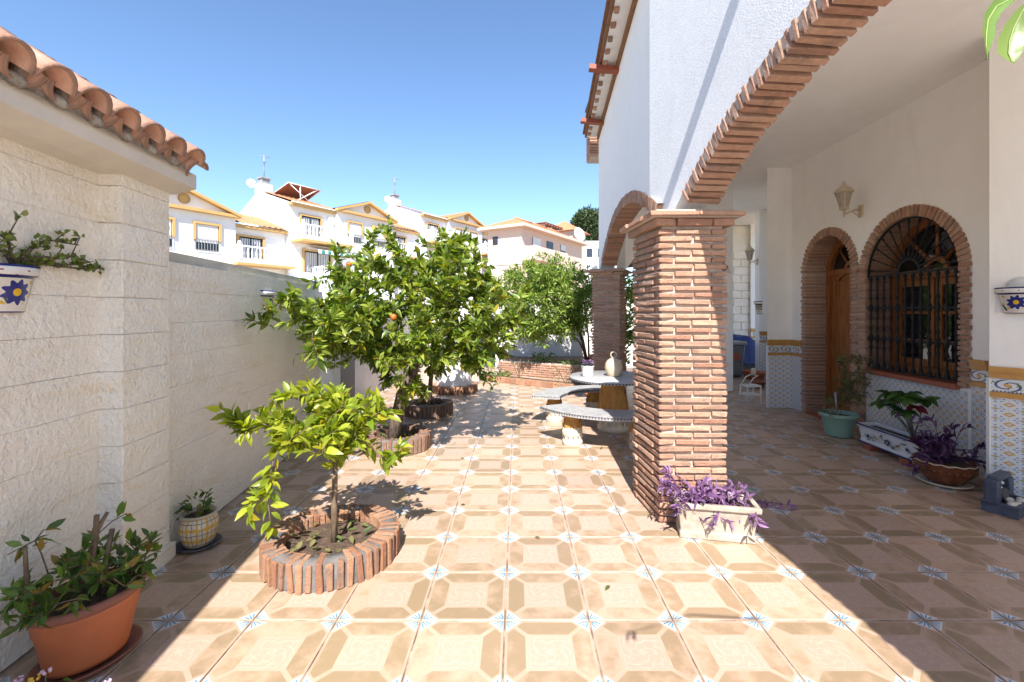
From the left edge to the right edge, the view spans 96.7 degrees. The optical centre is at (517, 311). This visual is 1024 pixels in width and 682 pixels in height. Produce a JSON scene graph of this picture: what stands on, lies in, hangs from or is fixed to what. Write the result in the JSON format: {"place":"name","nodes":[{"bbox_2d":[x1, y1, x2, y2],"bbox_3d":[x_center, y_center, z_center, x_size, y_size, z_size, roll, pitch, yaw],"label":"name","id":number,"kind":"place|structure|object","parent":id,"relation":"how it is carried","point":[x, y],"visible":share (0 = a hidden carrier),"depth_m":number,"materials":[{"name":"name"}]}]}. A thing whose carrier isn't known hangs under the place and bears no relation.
{"place":"outdoors","nodes":[
{"label":"outdoors","id":0,"kind":"place"},
{"bbox_2d":[0,0,635,288],"label":"sky","id":1,"kind":"structure","parent":0,"point":[476,107],"materials":[{"name":"blue"}]},
{"bbox_2d":[0,366,1023,681],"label":"floor","id":2,"kind":"structure","parent":0,"point":[872,566],"depth_m":2.50,"materials":[{"name":"tile"}]},
{"bbox_2d":[13,667,111,681],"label":"flower sprig","id":3,"kind":"object","parent":2,"relation":"on","point":[30,679],"visible":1,"depth_m":1.66,"materials":[{"name":"pink plant"}]},
{"bbox_2d":[0,501,162,681],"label":"terracotta planter","id":4,"kind":"object","parent":2,"relation":"on","point":[79,625],"visible":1,"depth_m":1.85,"materials":[{"name":"ceramic"}]},
{"bbox_2d":[0,26,208,671],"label":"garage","id":5,"kind":"structure","parent":2,"relation":"on","point":[84,397],"depth_m":2.19,"materials":[{"name":"beige paint"}]},
{"bbox_2d":[0,210,104,312],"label":"wall pot","id":6,"kind":"object","parent":5,"relation":"attached to","point":[19,276],"depth_m":1.92,"materials":[{"name":"paint"}]},
{"bbox_2d":[173,488,221,553],"bbox_3d":[-2.009,1.288,2.860,0.268,0.360,0.250,0,0,0],"label":"checked pot","id":7,"kind":"object","parent":2,"relation":"on","point":[198,527],"visible":0.99,"depth_m":2.81,"materials":[{"name":"ceramic"}]},
{"bbox_2d":[165,251,318,543],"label":"garden wall","id":8,"kind":"structure","parent":2,"relation":"on","point":[218,353],"depth_m":3.38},
{"bbox_2d":[260,290,275,312],"bbox_3d":[-2.275,-0.129,4.157,0.122,0.278,0.286,0,0,-6],"label":"wall pot","id":9,"kind":"object","parent":8,"relation":"attached to","point":[269,294],"depth_m":4.08,"materials":[{"name":"ceramic"}]},
{"bbox_2d":[259,503,399,594],"bbox_3d":[-1.110,1.393,2.745,0.779,0.168,0.780,0,0,0],"label":"tree ring","id":10,"kind":"object","parent":2,"relation":"on","point":[300,553],"visible":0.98,"depth_m":2.58,"materials":[{"name":"brown brick"}]},
{"bbox_2d":[204,375,412,542],"bbox_3d":[-1.225,0.903,2.736,1.135,1.015,0.832,0,0,-28],"label":"citrus tree","id":11,"kind":"object","parent":10,"relation":"on","point":[337,426],"visible":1,"depth_m":2.69,"materials":[{"name":"green plant"}]},
{"bbox_2d":[319,292,420,399],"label":"wall","id":12,"kind":"structure","parent":2,"relation":"on","point":[357,377],"depth_m":7.08,"materials":[{"name":"paint"}]},
{"bbox_2d":[362,424,430,457],"bbox_3d":[-1.300,1.385,4.919,0.731,0.184,0.730,0,0,0],"label":"tree ring","id":13,"kind":"object","parent":2,"relation":"on","point":[419,440],"visible":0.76,"depth_m":4.75,"materials":[{"name":"brown brick"}]},
{"bbox_2d":[240,214,534,438],"bbox_3d":[-1.114,0.178,4.850,2.595,2.502,2.150,0,0,-12],"label":"lemon tree","id":14,"kind":"object","parent":13,"relation":"on","point":[343,324],"visible":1,"depth_m":4.52,"materials":[{"name":"green plant"}]},
{"bbox_2d":[404,397,452,418],"bbox_3d":[-1.269,1.385,6.551,0.690,0.184,0.689,0,0,0],"label":"tree ring","id":15,"kind":"object","parent":2,"relation":"on","point":[439,407],"visible":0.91,"depth_m":6.30,"materials":[{"name":"brown brick"}]},
{"bbox_2d":[391,274,506,404],"bbox_3d":[-0.934,0.404,6.547,1.705,2.015,1.178,0,0,0],"label":"citrus tree","id":16,"kind":"object","parent":15,"relation":"on","point":[429,400],"visible":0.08,"depth_m":6.52,"materials":[{"name":"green plant"}]},
{"bbox_2d":[432,341,477,394],"bbox_3d":[-1.161,0.997,8.449,0.851,0.954,0.855,0,0,0],"label":"well","id":17,"kind":"object","parent":2,"relation":"on","point":[458,381],"visible":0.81,"depth_m":8.15,"materials":[{"name":"brick"}]},
{"bbox_2d":[384,406,609,589],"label":"fallen leaves","id":18,"kind":"object","parent":2,"relation":"on","point":[607,587],"visible":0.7,"depth_m":2.97,"materials":[{"name":"brown plant"}]},
{"bbox_2d":[421,301,635,366],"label":"back garden wall","id":19,"kind":"structure","parent":2,"relation":"on","point":[567,348],"depth_m":12.20,"materials":[{"name":"paint"}]},
{"bbox_2d":[479,316,494,366],"bbox_3d":[-0.815,0.795,12.174,0.470,1.350,0.048,0,0,0],"label":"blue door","id":20,"kind":"structure","parent":19,"relation":"in","point":[494,316],"depth_m":12.15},
{"bbox_2d":[486,375,591,387],"bbox_3d":[0.403,1.420,9.270,2.443,0.120,0.565,0,0,35],"label":"flower bed","id":21,"kind":"object","parent":2,"relation":"on","point":[530,382],"visible":0.69,"depth_m":9.10,"materials":[{"name":"brick"}]},
{"bbox_2d":[483,356,501,371],"bbox_3d":[-0.607,1.175,10.277,0.562,0.521,0.565,0,0,32],"label":"bed plant","id":22,"kind":"object","parent":21,"relation":"in","point":[492,367],"visible":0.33,"depth_m":10.29,"materials":[{"name":"green plant"}]},
{"bbox_2d":[481,370,512,378],"bbox_3d":[-0.442,1.348,9.758,0.749,0.206,0.736,0,0,0],"label":"bed plant","id":23,"kind":"object","parent":21,"relation":"in","point":[502,373],"visible":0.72,"depth_m":9.72,"materials":[{"name":"green plant"}]},
{"bbox_2d":[510,359,529,377],"bbox_3d":[0.069,1.205,9.363,0.425,0.435,0.442,0,0,0],"label":"bed plant","id":24,"kind":"object","parent":21,"relation":"on","point":[518,369],"visible":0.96,"depth_m":9.33,"materials":[{"name":"green plant"}]},
{"bbox_2d":[549,362,580,385],"bbox_3d":[0.949,1.205,8.750,0.658,0.435,0.693,0,0,0],"label":"bed plant","id":25,"kind":"object","parent":21,"relation":"on","point":[564,372],"visible":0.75,"depth_m":8.83,"materials":[{"name":"green plant"}]},
{"bbox_2d":[498,357,589,378],"bbox_3d":[1.077,1.320,10.750,3.047,0.300,2.800,0,0,0],"label":"raised bed","id":26,"kind":"object","parent":2,"relation":"on","point":[538,369],"visible":0.56,"depth_m":10.39,"materials":[{"name":"brick"}]},
{"bbox_2d":[491,251,593,361],"bbox_3d":[0.659,-0.080,10.197,2.723,2.522,2.083,0,0,0],"label":"feathery tree","id":27,"kind":"object","parent":26,"relation":"on","point":[562,315],"visible":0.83,"depth_m":9.78,"materials":[{"name":"green plant"}]},
{"bbox_2d":[531,351,555,362],"bbox_3d":[0.622,1.069,10.611,0.669,0.281,0.703,0,0,0],"label":"bed plant","id":28,"kind":"object","parent":26,"relation":"on","point":[538,355],"visible":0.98,"depth_m":10.53,"materials":[{"name":"green plant"}]},
{"bbox_2d":[559,358,587,364],"bbox_3d":[1.253,1.159,10.180,0.710,0.187,0.704,0,0,0],"label":"bed plant","id":29,"kind":"object","parent":26,"relation":"in","point":[568,362],"visible":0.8,"depth_m":10.16,"materials":[{"name":"green plant"}]},
{"bbox_2d":[531,385,600,422],"bbox_3d":[0.730,1.274,6.261,1.355,0.392,0.537,0,0,-37],"label":"curved bench","id":30,"kind":"object","parent":2,"relation":"on","point":[553,396],"visible":0.61,"depth_m":6.14,"materials":[{"name":"stone"}]},
{"bbox_2d":[540,403,635,451],"bbox_3d":[0.946,1.274,4.942,1.461,0.392,0.568,0,0,19],"label":"curved bench","id":31,"kind":"object","parent":2,"relation":"on","point":[572,424],"visible":0.63,"depth_m":4.95,"materials":[{"name":"stone"}]},
{"bbox_2d":[569,370,635,433],"bbox_3d":[1.190,1.135,5.650,1.086,0.670,1.085,0,0,0],"label":"round table","id":32,"kind":"object","parent":2,"relation":"on","point":[612,394],"visible":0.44,"depth_m":5.50,"materials":[{"name":"stone"}]},
{"bbox_2d":[580,359,593,376],"bbox_3d":[0.864,0.693,5.624,0.193,0.213,0.184,0,0,0],"label":"flower pot","id":33,"kind":"object","parent":32,"relation":"on","point":[587,370],"visible":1,"depth_m":5.57,"materials":[{"name":"white ceramic"}]},
{"bbox_2d":[605,351,622,376],"bbox_3d":[1.200,0.647,5.660,0.216,0.306,0.216,0,0,0],"label":"clay jug","id":34,"kind":"object","parent":32,"relation":"on","point":[613,367],"visible":1,"depth_m":5.59,"materials":[{"name":"white ceramic"}]},
{"bbox_2d":[585,268,632,388],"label":"brick column","id":35,"kind":"structure","parent":2,"relation":"on","point":[609,313],"depth_m":7.42,"materials":[{"name":"brown brick"}]},
{"bbox_2d":[589,269,635,369],"bbox_3d":[2.230,0.266,9.526,1.537,2.409,1.151,0,0,-26],"label":"leafy shrub","id":36,"kind":"object","parent":2,"relation":"on","point":[629,294],"visible":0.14,"depth_m":9.38,"materials":[{"name":"green plant"}]},
{"bbox_2d":[620,209,746,521],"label":"brick column","id":37,"kind":"structure","parent":2,"relation":"on","point":[679,413],"depth_m":3.16,"materials":[{"name":"brown brick"}]},
{"bbox_2d":[657,465,799,543],"bbox_3d":[1.407,1.254,3.011,0.953,0.432,0.627,0,0,11],"label":"stone trough","id":38,"kind":"object","parent":2,"relation":"on","point":[722,514],"visible":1,"depth_m":2.93,"materials":[{"name":"stone"}]},
{"bbox_2d":[733,340,746,375],"bbox_3d":[4.780,1.060,10.445,0.680,0.780,0.670,0,0,0],"label":"wheelie bin","id":39,"kind":"object","parent":2,"relation":"on","point":[738,351],"visible":0.3,"depth_m":10.16,"materials":[{"name":"grey plastic"}]},
{"bbox_2d":[733,334,754,373],"bbox_3d":[5.250,0.990,10.850,1.100,0.961,0.700,0,0,0],"label":"tarpaulin","id":40,"kind":"object","parent":2,"relation":"on","point":[749,357],"visible":0.38,"depth_m":10.61,"materials":[{"name":"plastic"}]},
{"bbox_2d":[742,369,751,378],"bbox_3d":[5.050,1.369,9.930,0.245,0.197,0.245,0,0,0],"label":"clay pot","id":41,"kind":"object","parent":2,"relation":"on","point":[746,372],"visible":0.62,"depth_m":9.87,"materials":[{"name":"ceramic"}]},
{"bbox_2d":[738,368,761,404],"bbox_3d":[3.703,1.186,7.248,0.274,0.571,0.202,0,0,-8],"label":"white metal chair","id":42,"kind":"object","parent":2,"relation":"on","point":[753,393],"visible":1,"depth_m":7.21,"materials":[{"name":"white paint"}]},
{"bbox_2d":[748,379,765,387],"bbox_3d":[4.660,1.403,8.820,0.326,0.127,0.326,0,0,0],"label":"clay pot","id":43,"kind":"object","parent":2,"relation":"on","point":[759,382],"visible":0.8,"depth_m":8.73,"materials":[{"name":"ceramic"}]},
{"bbox_2d":[580,0,1023,496],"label":"house","id":44,"kind":"structure","parent":2,"relation":"on","point":[779,121],"depth_m":4.41,"materials":[{"name":"white paint"}]},
{"bbox_2d":[745,245,757,264],"bbox_3d":[5.116,-1.242,9.919,0.316,0.445,0.210,0,0,-11],"label":"wall lantern","id":45,"kind":"object","parent":44,"relation":"attached to","point":[749,251],"depth_m":9.87,"materials":[{"name":"beige metal"}]},
{"bbox_2d":[753,301,762,313],"bbox_3d":[3.710,-0.099,7.013,0.122,0.278,0.286,0,0,27],"label":"wall pot","id":46,"kind":"object","parent":44,"relation":"attached to","point":[759,306],"depth_m":6.92,"materials":[{"name":"ceramic"}]},
{"bbox_2d":[805,240,851,418],"bbox_3d":[4.348,0.223,6.113,0.400,2.494,0.947,0,0,2],"label":"door","id":47,"kind":"structure","parent":44,"relation":"in","point":[838,342],"depth_m":6.35,"materials":[{"name":"brown wood"}]},
{"bbox_2d":[833,181,862,217],"bbox_3d":[4.001,-1.363,5.497,0.316,0.445,0.210,0,0,0],"label":"wall lantern","id":48,"kind":"object","parent":44,"relation":"attached to","point":[843,192],"depth_m":5.46,"materials":[{"name":"beige metal"}]},
{"bbox_2d":[862,219,962,389],"bbox_3d":[4.292,-0.143,4.815,0.410,1.736,1.208,0,0,2],"label":"window","id":49,"kind":"structure","parent":44,"relation":"in","point":[951,255],"depth_m":4.92,"materials":[{"name":"black metal"}]},
{"bbox_2d":[994,277,1023,313],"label":"wall pot","id":50,"kind":"object","parent":44,"relation":"attached to","point":[1010,298],"depth_m":3.45,"materials":[{"name":"ceramic"}]},
{"bbox_2d":[812,353,873,438],"bbox_3d":[3.816,0.974,5.346,0.582,0.982,0.467,0,0,0],"label":"green pot","id":51,"kind":"object","parent":2,"relation":"on","point":[837,423],"visible":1,"depth_m":5.28,"materials":[{"name":"green glazed ceramic"},{"name":"leaf"},{"name":"soil"}]},
{"bbox_2d":[856,422,941,466],"bbox_3d":[3.830,1.342,4.600,0.240,0.256,0.814,0,0,2],"label":"painted trough","id":52,"kind":"object","parent":2,"relation":"on","point":[876,436],"visible":0.72,"depth_m":4.65,"materials":[{"name":"white and blue painted glazed ceramic"},{"name":"soil"},{"name":"leaf"}]},
{"bbox_2d":[869,390,940,438],"bbox_3d":[3.763,1.024,4.465,0.464,0.501,0.637,0,0,0],"label":"poinsettia","id":53,"kind":"object","parent":52,"relation":"on","point":[893,398],"visible":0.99,"depth_m":4.35,"materials":[{"name":"green plant"}]},
{"bbox_2d":[892,410,985,489],"bbox_3d":[3.699,1.182,3.926,0.730,0.572,0.587,0,0,32],"label":"glazed bowl","id":54,"kind":"object","parent":2,"relation":"on","point":[935,464],"visible":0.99,"depth_m":3.84,"materials":[{"name":"brown glazed ceramic"},{"name":"dark purple leaf"},{"name":"soil"}]},
{"bbox_2d":[980,470,1023,519],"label":"tabletop fountain","id":55,"kind":"object","parent":2,"relation":"on","point":[1000,498],"visible":1,"depth_m":3.33,"materials":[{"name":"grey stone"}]},
{"bbox_2d":[557,221,589,286],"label":"tower house","id":56,"kind":"structure","parent":0,"point":[571,230],"depth_m":60.38,"materials":[{"name":"white paint"}]},
{"bbox_2d":[591,264,616,297],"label":"hill house","id":57,"kind":"structure","parent":0,"point":[596,266],"depth_m":71.09,"materials":[{"name":"white paint"}]},
{"bbox_2d":[750,371,765,379],"bbox_3d":[4.950,1.349,9.350,0.306,0.237,0.306,0,0,0],"label":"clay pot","id":58,"kind":"object","parent":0,"point":[761,375],"visible":0.53,"depth_m":9.23,"materials":[{"name":"ceramic"}]},
{"bbox_2d":[982,0,1023,62],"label":"mango branch","id":59,"kind":"object","parent":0,"point":[1010,42],"visible":1,"depth_m":0.42,"materials":[{"name":"green plant"}]},
{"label":"ground","id":60,"kind":"structure","parent":0,"visible":0},
{"bbox_2d":[168,190,295,274],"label":"townhouse","id":61,"kind":"structure","parent":60,"relation":"on","point":[202,226],"depth_m":31.12,"materials":[{"name":"white paint"}]},
{"bbox_2d":[169,217,175,246],"bbox_3d":[-22.060,-4.985,27.998,0.240,1.850,1.700,0,0,32],"label":"window","id":62,"kind":"structure","parent":61,"relation":"in","point":[172,221],"depth_m":28.57,"materials":[{"name":"white glass"}]},
{"bbox_2d":[193,220,221,251],"bbox_3d":[-20.637,-4.985,30.293,0.240,1.850,1.700,0,0,32],"label":"window","id":63,"kind":"structure","parent":61,"relation":"in","point":[205,236],"depth_m":30.24,"materials":[{"name":"white glass"}]},
{"bbox_2d":[236,234,264,259],"bbox_3d":[-19.604,-4.655,33.477,0.240,1.850,2.000,0,0,32],"label":"window","id":64,"kind":"structure","parent":61,"relation":"in","point":[249,240],"depth_m":33.57,"materials":[{"name":"white glass"}]},
{"bbox_2d":[241,155,426,301],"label":"townhouse","id":65,"kind":"structure","parent":60,"relation":"on","point":[313,228],"depth_m":38.02,"materials":[{"name":"white paint"}]},
{"bbox_2d":[299,213,321,236],"bbox_3d":[-16.882,-6.885,37.203,0.240,1.950,2.000,0,0,32],"label":"window","id":66,"kind":"structure","parent":65,"relation":"in","point":[309,219],"depth_m":37.25,"materials":[{"name":"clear glass"}]},
{"bbox_2d":[302,249,331,273],"bbox_3d":[-16.566,-4.135,37.716,0.240,1.850,2.700,0,0,32],"label":"window","id":67,"kind":"structure","parent":65,"relation":"in","point":[310,258],"depth_m":37.34,"materials":[{"name":"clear glass"}]},
{"bbox_2d":[347,220,363,243],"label":"window","id":68,"kind":"structure","parent":65,"relation":"in","point":[358,228],"depth_m":40.48,"materials":[{"name":"white glass"}]},
{"bbox_2d":[372,225,386,246],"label":"window","id":69,"kind":"structure","parent":65,"relation":"in","point":[380,240],"depth_m":42.74,"materials":[{"name":"white glass"}]},
{"bbox_2d":[395,235,406,250],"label":"window","id":70,"kind":"structure","parent":65,"relation":"in","point":[403,239],"depth_m":46.24,"materials":[{"name":"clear glass"}]},
{"bbox_2d":[384,177,487,300],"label":"townhouse","id":71,"kind":"structure","parent":60,"relation":"on","point":[427,225],"depth_m":50.33,"materials":[{"name":"white paint"}]},
{"bbox_2d":[426,222,439,237],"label":"window","id":72,"kind":"structure","parent":71,"relation":"in","point":[428,225],"depth_m":49.28,"materials":[{"name":"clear glass"}]},
{"bbox_2d":[454,227,463,233],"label":"window","id":73,"kind":"structure","parent":71,"relation":"in","point":[457,230],"depth_m":52.45,"materials":[{"name":"white glass"}]},
{"bbox_2d":[469,230,477,245],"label":"window","id":74,"kind":"structure","parent":71,"relation":"in","point":[474,234],"depth_m":55.04,"materials":[{"name":"white glass"}]},
{"bbox_2d":[482,238,487,250],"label":"window","id":75,"kind":"structure","parent":71,"relation":"in","point":[483,239],"depth_m":58.26,"materials":[{"name":"white glass"}]},
{"bbox_2d":[477,217,589,299],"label":"pink house","id":76,"kind":"structure","parent":60,"relation":"on","point":[515,240],"depth_m":44.43,"materials":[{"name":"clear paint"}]},
{"bbox_2d":[493,236,497,244],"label":"window","id":77,"kind":"structure","parent":76,"relation":"in","point":[495,239],"depth_m":44.51,"materials":[{"name":"grey glass"}]},
{"bbox_2d":[536,222,562,230],"bbox_3d":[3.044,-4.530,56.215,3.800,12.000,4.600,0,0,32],"label":"roof pergola","id":78,"kind":"object","parent":76,"relation":"on","point":[551,226],"visible":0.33,"depth_m":54.82,"materials":[{"name":"tile"}]},
{"bbox_2d":[547,241,552,249],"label":"window","id":79,"kind":"structure","parent":76,"relation":"in","point":[549,244],"depth_m":47.78,"materials":[{"name":"grey glass"}]},
{"bbox_2d":[570,203,598,240],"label":"pine tree","id":80,"kind":"object","parent":60,"relation":"on","point":[586,219],"visible":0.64,"depth_m":81.55,"materials":[{"name":"green plant"}]},
{"bbox_2d":[585,241,598,300],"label":"hill house","id":81,"kind":"structure","parent":60,"relation":"on","point":[592,255],"depth_m":78.00,"materials":[{"name":"white paint"}]},
{"bbox_2d":[587,248,591,256],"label":"window","id":82,"kind":"structure","parent":81,"relation":"in","point":[589,250],"depth_m":77.96,"materials":[{"name":"grey glass"}]}
]}

